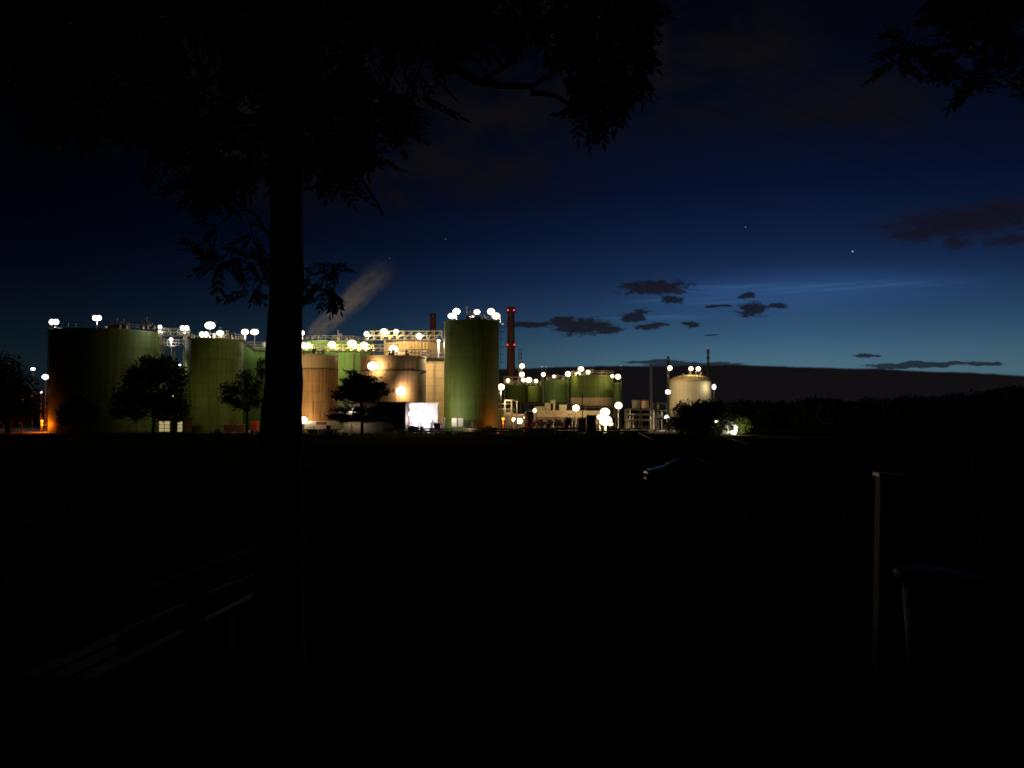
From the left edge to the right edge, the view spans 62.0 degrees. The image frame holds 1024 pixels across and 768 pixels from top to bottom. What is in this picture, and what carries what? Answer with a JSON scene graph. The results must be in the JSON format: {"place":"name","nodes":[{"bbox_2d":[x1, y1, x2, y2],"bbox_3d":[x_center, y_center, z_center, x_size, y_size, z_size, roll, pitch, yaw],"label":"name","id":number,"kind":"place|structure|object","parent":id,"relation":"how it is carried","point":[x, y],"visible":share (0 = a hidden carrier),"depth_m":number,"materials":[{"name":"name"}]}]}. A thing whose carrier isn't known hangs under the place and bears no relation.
{"place":"outdoors","nodes":[
{"label":"outdoors","id":0,"kind":"place"},
{"bbox_2d":[426,358,443,427],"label":"storage tank","id":1,"kind":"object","parent":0,"point":[435,380],"depth_m":182.08,"materials":[{"name":"metal"}]},
{"bbox_2d":[499,408,515,427],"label":"frame","id":2,"kind":"object","parent":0,"point":[508,410],"visible":0.34,"depth_m":188.42,"materials":[{"name":"green paint"}]},
{"bbox_2d":[0,410,1023,767],"bbox_3d":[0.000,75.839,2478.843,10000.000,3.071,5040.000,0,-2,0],"label":"ground","id":3,"kind":"structure","parent":0,"point":[78,736],"depth_m":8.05,"materials":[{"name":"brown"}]},
{"bbox_2d":[0,344,47,432],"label":"leafy tree","id":4,"kind":"object","parent":3,"relation":"on","point":[11,406],"visible":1,"depth_m":159.36,"materials":[{"name":"green plant"}]},
{"bbox_2d":[55,393,102,431],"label":"leafy tree","id":5,"kind":"object","parent":3,"relation":"on","point":[77,406],"visible":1,"depth_m":153.56,"materials":[{"name":"green plant"}]},
{"bbox_2d":[104,353,194,433],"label":"leafy tree","id":6,"kind":"object","parent":3,"relation":"on","point":[162,402],"visible":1,"depth_m":155.63,"materials":[{"name":"green plant"}]},
{"bbox_2d":[19,527,309,753],"bbox_3d":[-1.644,1.327,4.393,0.528,0.926,1.915,0,-2,7],"label":"park bench","id":7,"kind":"object","parent":3,"relation":"on","point":[119,661],"visible":0.69,"depth_m":4.00,"materials":[{"name":"brown wood"}]},
{"bbox_2d":[0,426,337,435],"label":"wire fence","id":8,"kind":"object","parent":3,"relation":"on","point":[175,430],"visible":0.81,"depth_m":146.82,"materials":[{"name":"metal"}]},
{"bbox_2d":[0,433,341,433],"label":"kerb","id":9,"kind":"structure","parent":3,"relation":"on","point":[107,433],"depth_m":157.60,"materials":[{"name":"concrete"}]},
{"bbox_2d":[217,357,264,431],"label":"leafy tree","id":10,"kind":"object","parent":3,"relation":"on","point":[246,392],"visible":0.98,"depth_m":155.82,"materials":[{"name":"green plant"}]},
{"bbox_2d":[0,0,675,744],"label":"ash tree","id":11,"kind":"object","parent":3,"relation":"on","point":[294,90],"visible":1,"depth_m":4.17,"materials":[{"name":"green plant"}]},
{"bbox_2d":[0,425,691,433],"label":"yard","id":12,"kind":"structure","parent":3,"relation":"on","point":[26,427],"depth_m":190.94,"materials":[{"name":"concrete"}]},
{"bbox_2d":[42,374,46,429],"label":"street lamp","id":13,"kind":"object","parent":12,"relation":"on","point":[44,376],"visible":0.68,"depth_m":175.96,"materials":[{"name":"metal"}]},
{"bbox_2d":[43,317,162,432],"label":"storage tank","id":14,"kind":"object","parent":12,"relation":"on","point":[90,362],"visible":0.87,"depth_m":166.68,"materials":[{"name":"green metal"}]},
{"bbox_2d":[49,319,59,328],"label":"floodlight","id":15,"kind":"object","parent":14,"relation":"on","point":[52,321],"visible":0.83,"depth_m":174.22,"materials":[{"name":"metal"}]},
{"bbox_2d":[93,315,102,327],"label":"floodlight","id":16,"kind":"object","parent":14,"relation":"on","point":[97,317],"visible":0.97,"depth_m":172.31,"materials":[{"name":"metal"}]},
{"bbox_2d":[158,339,184,385],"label":"walkway","id":17,"kind":"structure","parent":12,"relation":"on","point":[174,346],"depth_m":171.60,"materials":[{"name":"metal"}]},
{"bbox_2d":[158,328,189,416],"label":"walkway","id":18,"kind":"structure","parent":12,"relation":"on","point":[170,335],"depth_m":172.66,"materials":[{"name":"metal"}]},
{"bbox_2d":[156,417,193,432],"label":"gatehouse","id":19,"kind":"object","parent":12,"relation":"on","point":[185,423],"visible":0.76,"depth_m":161.31,"materials":[{"name":"paint"}]},
{"bbox_2d":[159,421,163,431],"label":"window","id":20,"kind":"structure","parent":19,"relation":"in","point":[161,425],"depth_m":161.21,"materials":[{"name":"glass"}]},
{"bbox_2d":[164,421,169,431],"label":"window","id":21,"kind":"structure","parent":19,"relation":"in","point":[166,423],"depth_m":161.21,"materials":[{"name":"glass"}]},
{"bbox_2d":[177,421,182,431],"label":"window","id":22,"kind":"structure","parent":19,"relation":"in","point":[179,425],"depth_m":161.21,"materials":[{"name":"glass"}]},
{"bbox_2d":[184,327,242,431],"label":"storage tank","id":23,"kind":"object","parent":12,"relation":"on","point":[212,364],"visible":0.77,"depth_m":168.00,"materials":[{"name":"green metal"}]},
{"bbox_2d":[200,331,208,337],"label":"floodlight","id":24,"kind":"object","parent":23,"relation":"attached to","point":[202,334],"visible":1,"depth_m":167.62,"materials":[{"name":"metal"}]},
{"bbox_2d":[205,321,214,331],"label":"floodlight","id":25,"kind":"object","parent":23,"relation":"on","point":[210,325],"visible":0.97,"depth_m":169.13,"materials":[{"name":"metal"}]},
{"bbox_2d":[234,338,264,351],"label":"staircase","id":26,"kind":"structure","parent":23,"relation":"attached to","point":[247,345],"depth_m":174.31,"materials":[{"name":"metal"}]},
{"bbox_2d":[222,424,245,431],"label":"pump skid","id":27,"kind":"object","parent":12,"relation":"on","point":[231,426],"visible":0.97,"depth_m":162.84,"materials":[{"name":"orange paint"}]},
{"bbox_2d":[243,342,265,429],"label":"storage tank","id":28,"kind":"object","parent":12,"relation":"on","point":[250,357],"visible":0.3,"depth_m":188.19,"materials":[{"name":"green metal"}]},
{"bbox_2d":[251,329,258,345],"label":"floodlight","id":29,"kind":"object","parent":28,"relation":"on","point":[254,331],"visible":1,"depth_m":188.23,"materials":[{"name":"metal"}]},
{"bbox_2d":[250,421,258,432],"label":"red container","id":30,"kind":"object","parent":12,"relation":"on","point":[255,424],"visible":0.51,"depth_m":162.84,"materials":[{"name":"metal"}]},
{"bbox_2d":[302,348,338,432],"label":"storage tank","id":31,"kind":"object","parent":12,"relation":"on","point":[320,374],"visible":0.73,"depth_m":165.85,"materials":[{"name":"beige metal"}]},
{"bbox_2d":[304,421,341,432],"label":"box trailer","id":32,"kind":"object","parent":12,"relation":"on","point":[317,425],"visible":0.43,"depth_m":162.84,"materials":[{"name":"white metal"}]},
{"bbox_2d":[322,425,332,432],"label":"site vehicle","id":33,"kind":"object","parent":12,"relation":"on","point":[328,427],"visible":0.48,"depth_m":159.74,"materials":[{"name":"metal"}]},
{"bbox_2d":[302,330,372,428],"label":"storage tank","id":34,"kind":"object","parent":12,"relation":"on","point":[345,360],"visible":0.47,"depth_m":197.15,"materials":[{"name":"green metal"}]},
{"bbox_2d":[303,344,388,401],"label":"walkway","id":35,"kind":"structure","parent":12,"relation":"on","point":[354,354],"depth_m":183.53,"materials":[{"name":"metal"}]},
{"bbox_2d":[302,342,310,347],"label":"floodlight","id":36,"kind":"object","parent":35,"relation":"on","point":[307,345],"visible":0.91,"depth_m":182.48,"materials":[{"name":"metal"}]},
{"bbox_2d":[348,340,355,346],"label":"floodlight","id":37,"kind":"object","parent":35,"relation":"on","point":[351,343],"visible":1,"depth_m":182.44,"materials":[{"name":"metal"}]},
{"bbox_2d":[360,342,367,348],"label":"floodlight","id":38,"kind":"object","parent":35,"relation":"on","point":[363,345],"visible":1,"depth_m":182.45,"materials":[{"name":"metal"}]},
{"bbox_2d":[360,349,426,402],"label":"storage tank","id":39,"kind":"object","parent":12,"relation":"on","point":[407,371],"visible":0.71,"depth_m":164.57,"materials":[{"name":"beige metal"}]},
{"bbox_2d":[368,361,377,369],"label":"floodlight","id":40,"kind":"object","parent":39,"relation":"attached to","point":[372,365],"visible":1,"depth_m":161.35,"materials":[{"name":"metal"}]},
{"bbox_2d":[396,387,405,394],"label":"floodlight","id":41,"kind":"object","parent":39,"relation":"attached to","point":[400,390],"visible":1,"depth_m":161.02,"materials":[{"name":"metal"}]},
{"bbox_2d":[365,331,442,355],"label":"walkway","id":42,"kind":"structure","parent":12,"relation":"on","point":[396,339],"depth_m":190.76,"materials":[{"name":"metal"}]},
{"bbox_2d":[386,337,443,355],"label":"storage tank","id":43,"kind":"object","parent":12,"relation":"on","point":[417,346],"visible":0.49,"depth_m":195.59,"materials":[{"name":"metal"}]},
{"bbox_2d":[391,349,443,357],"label":"walkway","id":44,"kind":"structure","parent":12,"relation":"on","point":[430,356],"depth_m":179.55,"materials":[{"name":"paint"}]},
{"bbox_2d":[417,408,424,425],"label":"floodlight","id":45,"kind":"object","parent":12,"relation":"on","point":[420,411],"visible":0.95,"depth_m":158.12,"materials":[{"name":"metal"}]},
{"bbox_2d":[409,403,438,432],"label":"building","id":46,"kind":"structure","parent":12,"relation":"on","point":[426,419],"depth_m":161.49,"materials":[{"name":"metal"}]},
{"bbox_2d":[439,418,447,429],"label":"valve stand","id":47,"kind":"object","parent":12,"relation":"on","point":[441,425],"visible":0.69,"depth_m":158.39,"materials":[{"name":"metal"}]},
{"bbox_2d":[452,418,462,429],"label":"notice board","id":48,"kind":"object","parent":12,"relation":"on","point":[457,422],"visible":0.79,"depth_m":160.36,"materials":[{"name":"white metal"}]},
{"bbox_2d":[444,306,503,432],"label":"storage tank","id":49,"kind":"object","parent":12,"relation":"on","point":[471,368],"visible":0.94,"depth_m":163.45,"materials":[{"name":"green metal"}]},
{"bbox_2d":[499,383,504,427],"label":"street lamp","id":50,"kind":"object","parent":12,"relation":"on","point":[501,386],"visible":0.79,"depth_m":171.00,"materials":[{"name":"metal"}]},
{"bbox_2d":[499,418,512,432],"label":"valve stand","id":51,"kind":"object","parent":12,"relation":"on","point":[503,425],"visible":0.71,"depth_m":160.75,"materials":[{"name":"metal"}]},
{"bbox_2d":[504,400,517,427],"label":"portal frame","id":52,"kind":"object","parent":12,"relation":"on","point":[511,413],"visible":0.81,"depth_m":171.80,"materials":[{"name":"white metal"}]},
{"bbox_2d":[502,414,523,429],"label":"orange hall","id":53,"kind":"structure","parent":12,"relation":"on","point":[520,416],"depth_m":183.79,"materials":[{"name":"paint"}]},
{"bbox_2d":[508,419,518,429],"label":"door","id":54,"kind":"structure","parent":53,"relation":"in","point":[509,420],"depth_m":183.80,"materials":[{"name":"paint"}]},
{"bbox_2d":[505,380,527,412],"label":"storage tank","id":55,"kind":"object","parent":12,"relation":"on","point":[516,391],"visible":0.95,"depth_m":229.47,"materials":[{"name":"green metal"}]},
{"bbox_2d":[519,349,521,413],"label":"lattice mast","id":56,"kind":"object","parent":12,"relation":"on","point":[521,377],"visible":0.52,"depth_m":235.83,"materials":[{"name":"metal"}]},
{"bbox_2d":[524,408,536,429],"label":"process vessel","id":57,"kind":"object","parent":12,"relation":"on","point":[528,415],"visible":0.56,"depth_m":163.18,"materials":[{"name":"paint"}]},
{"bbox_2d":[541,372,544,406],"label":"floodlight","id":58,"kind":"object","parent":12,"relation":"on","point":[543,374],"visible":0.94,"depth_m":208.06,"materials":[{"name":"metal"}]},
{"bbox_2d":[523,403,571,413],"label":"pipe rack","id":59,"kind":"object","parent":12,"relation":"on","point":[557,404],"visible":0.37,"depth_m":205.36,"materials":[{"name":"metal"}]},
{"bbox_2d":[534,422,577,429],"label":"pipe rack","id":60,"kind":"object","parent":12,"relation":"on","point":[554,423],"visible":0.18,"depth_m":172.18,"materials":[{"name":"paint"}]},
{"bbox_2d":[541,374,570,410],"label":"storage tank","id":61,"kind":"object","parent":12,"relation":"on","point":[558,390],"visible":0.77,"depth_m":218.39,"materials":[{"name":"green metal"}]},
{"bbox_2d":[555,422,568,433],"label":"valve stand","id":62,"kind":"object","parent":12,"relation":"on","point":[558,426],"visible":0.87,"depth_m":158.22,"materials":[{"name":"metal"}]},
{"bbox_2d":[531,400,599,429],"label":"long hall","id":63,"kind":"structure","parent":12,"relation":"on","point":[550,412],"depth_m":185.80,"materials":[{"name":"beige"}]},
{"bbox_2d":[563,414,575,429],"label":"process vessel","id":64,"kind":"object","parent":12,"relation":"on","point":[568,420],"visible":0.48,"depth_m":165.26,"materials":[{"name":"paint"}]},
{"bbox_2d":[572,404,578,426],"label":"street lamp","id":65,"kind":"object","parent":12,"relation":"on","point":[575,407],"visible":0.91,"depth_m":179.68,"materials":[{"name":"metal"}]},
{"bbox_2d":[578,418,585,432],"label":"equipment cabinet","id":66,"kind":"object","parent":12,"relation":"on","point":[580,422],"visible":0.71,"depth_m":159.80,"materials":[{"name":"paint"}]},
{"bbox_2d":[586,415,595,432],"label":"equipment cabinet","id":67,"kind":"object","parent":12,"relation":"on","point":[590,421],"visible":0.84,"depth_m":159.81,"materials":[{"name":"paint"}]},
{"bbox_2d":[570,369,613,427],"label":"storage tank","id":68,"kind":"object","parent":12,"relation":"on","point":[593,388],"visible":0.82,"depth_m":207.39,"materials":[{"name":"green metal"}]},
{"bbox_2d":[570,406,615,427],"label":"pipe rack","id":69,"kind":"object","parent":12,"relation":"on","point":[600,408],"visible":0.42,"depth_m":196.28,"materials":[{"name":"metal"}]},
{"bbox_2d":[600,408,609,429],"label":"floodlight","id":70,"kind":"object","parent":12,"relation":"on","point":[604,411],"visible":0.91,"depth_m":171.51,"materials":[{"name":"metal"}]},
{"bbox_2d":[600,416,611,429],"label":"floodlight","id":71,"kind":"object","parent":12,"relation":"on","point":[604,420],"visible":0.83,"depth_m":170.32,"materials":[{"name":"metal"}]},
{"bbox_2d":[606,418,619,433],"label":"valve stand","id":72,"kind":"object","parent":12,"relation":"on","point":[614,425],"visible":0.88,"depth_m":159.73,"materials":[{"name":"metal"}]},
{"bbox_2d":[613,383,620,427],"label":"process vessel","id":73,"kind":"object","parent":12,"relation":"on","point":[616,392],"visible":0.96,"depth_m":204.17,"materials":[{"name":"green paint"}]},
{"bbox_2d":[615,402,621,427],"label":"street lamp","id":74,"kind":"object","parent":12,"relation":"on","point":[618,405],"visible":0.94,"depth_m":177.72,"materials":[{"name":"metal"}]},
{"bbox_2d":[621,365,621,427],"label":"steel post","id":75,"kind":"object","parent":12,"relation":"on","point":[621,396],"visible":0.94,"depth_m":203.92,"materials":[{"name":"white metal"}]},
{"bbox_2d":[625,408,656,430],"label":"pipe rack","id":76,"kind":"object","parent":12,"relation":"on","point":[630,415],"visible":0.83,"depth_m":178.25,"materials":[{"name":"metal"}]},
{"bbox_2d":[631,400,640,409],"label":"storage tank","id":77,"kind":"object","parent":76,"relation":"on","point":[635,403],"visible":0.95,"depth_m":179.18,"materials":[{"name":"metal"}]},
{"bbox_2d":[641,400,648,409],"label":"storage tank","id":78,"kind":"object","parent":76,"relation":"on","point":[644,403],"visible":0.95,"depth_m":179.28,"materials":[{"name":"beige metal"}]},
{"bbox_2d":[650,364,652,429],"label":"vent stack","id":79,"kind":"object","parent":12,"relation":"on","point":[651,406],"visible":0.79,"depth_m":189.83,"materials":[{"name":"paint"}]},
{"bbox_2d":[653,402,668,431],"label":"pipe rack","id":80,"kind":"object","parent":12,"relation":"on","point":[660,417],"visible":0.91,"depth_m":174.24,"materials":[{"name":"metal"}]},
{"bbox_2d":[666,355,669,424],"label":"vent stack","id":81,"kind":"object","parent":12,"relation":"on","point":[667,360],"visible":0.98,"depth_m":187.89,"materials":[{"name":"paint"}]},
{"bbox_2d":[669,370,711,427],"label":"storage tank","id":82,"kind":"object","parent":12,"relation":"on","point":[690,387],"visible":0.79,"depth_m":192.14,"materials":[{"name":"beige metal"}]},
{"bbox_2d":[706,348,709,377],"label":"vent stack","id":83,"kind":"object","parent":12,"relation":"on","point":[707,357],"visible":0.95,"depth_m":200.03,"materials":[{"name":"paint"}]},
{"bbox_2d":[323,368,396,431],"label":"pine tree","id":84,"kind":"object","parent":3,"relation":"on","point":[356,386],"visible":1,"depth_m":151.14,"materials":[{"name":"green plant"}]},
{"bbox_2d":[430,313,435,341],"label":"chimney","id":85,"kind":"object","parent":3,"relation":"on","point":[432,321],"visible":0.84,"depth_m":244.86,"materials":[{"name":"red paint"}]},
{"bbox_2d":[457,429,477,435],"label":"bush","id":86,"kind":"object","parent":3,"relation":"on","point":[464,431],"visible":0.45,"depth_m":148.26,"materials":[{"name":"green plant"}]},
{"bbox_2d":[506,307,515,407],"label":"chimney","id":87,"kind":"object","parent":3,"relation":"on","point":[511,345],"visible":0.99,"depth_m":261.49,"materials":[{"name":"red metal"}]},
{"bbox_2d":[504,376,520,413],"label":"gantry","id":88,"kind":"object","parent":3,"relation":"on","point":[511,378],"visible":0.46,"depth_m":249.99,"materials":[{"name":"metal"}]},
{"bbox_2d":[383,428,647,434],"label":"pipeline","id":89,"kind":"object","parent":3,"relation":"on","point":[529,431],"visible":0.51,"depth_m":151.76,"materials":[{"name":"paint"}]},
{"bbox_2d":[527,382,541,410],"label":"storage tank","id":90,"kind":"object","parent":3,"relation":"on","point":[534,394],"visible":0.62,"depth_m":237.85,"materials":[{"name":"green metal"}]},
{"bbox_2d":[530,417,543,432],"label":"valve stand","id":91,"kind":"object","parent":3,"relation":"on","point":[536,425],"visible":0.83,"depth_m":157.76,"materials":[{"name":"metal"}]},
{"bbox_2d":[643,457,716,482],"bbox_3d":[10.605,5.399,53.865,4.394,1.565,2.109,0,-2,0],"label":"parked car","id":92,"kind":"object","parent":3,"relation":"on","point":[699,469],"visible":1,"depth_m":53.05,"materials":[{"name":"paint"}]},
{"bbox_2d":[662,399,736,435],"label":"bush","id":93,"kind":"object","parent":3,"relation":"on","point":[697,417],"visible":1,"depth_m":147.74,"materials":[{"name":"green plant"}]},
{"bbox_2d":[720,424,736,434],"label":"site cabin","id":94,"kind":"object","parent":3,"relation":"on","point":[731,432],"visible":0.62,"depth_m":149.82,"materials":[{"name":"white metal"}]},
{"bbox_2d":[723,436,756,451],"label":"guard rail","id":95,"kind":"object","parent":3,"relation":"on","point":[739,441],"visible":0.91,"depth_m":96.10,"materials":[{"name":"metal"}]},
{"bbox_2d":[730,412,752,434],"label":"bush","id":96,"kind":"object","parent":3,"relation":"on","point":[743,425],"visible":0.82,"depth_m":151.46,"materials":[{"name":"green plant"}]},
{"bbox_2d":[722,385,1023,427],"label":"woodland","id":97,"kind":"object","parent":3,"relation":"on","point":[1005,409],"visible":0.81,"depth_m":210.40,"materials":[{"name":"green plant"}]},
{"bbox_2d":[872,472,906,685],"bbox_3d":[2.196,1.175,4.970,0.175,1.318,0.150,0,-2,9],"label":"wooden post","id":98,"kind":"object","parent":3,"relation":"on","point":[888,538],"visible":0.77,"depth_m":4.91,"materials":[{"name":"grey wood"}]},
{"bbox_2d":[893,564,990,713],"bbox_3d":[2.276,1.338,4.513,0.467,0.702,0.468,0,-2,0],"label":"litter bin","id":99,"kind":"object","parent":3,"relation":"on","point":[942,616],"visible":0.98,"depth_m":4.37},
{"bbox_2d":[861,0,1023,117],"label":"ash tree","id":100,"kind":"object","parent":3,"relation":"on","point":[955,17],"visible":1,"depth_m":5.93,"materials":[{"name":"green plant"}]},
{"bbox_2d":[0,0,1023,409],"label":"sky","id":101,"kind":"structure","parent":0,"point":[803,270],"materials":[{"name":"blue"}]},
{"bbox_2d":[533,44,987,206],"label":"overhead wire","id":102,"kind":"object","parent":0,"point":[798,140],"visible":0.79,"depth_m":30.52,"materials":[{"name":"paint"}]},
{"bbox_2d":[760,436,1023,437],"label":"path","id":103,"kind":"structure","parent":0,"point":[971,436],"depth_m":142.39,"materials":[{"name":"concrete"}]},
{"label":"road","id":104,"kind":"structure","parent":0,"visible":0},
{"bbox_2d":[342,402,409,433],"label":"shed","id":105,"kind":"structure","parent":104,"relation":"on","point":[401,410],"depth_m":155.37,"materials":[{"name":"paint"}]},
{"bbox_2d":[346,422,359,433],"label":"door","id":106,"kind":"structure","parent":105,"relation":"in","point":[356,428],"depth_m":155.30,"materials":[{"name":"beige metal"}]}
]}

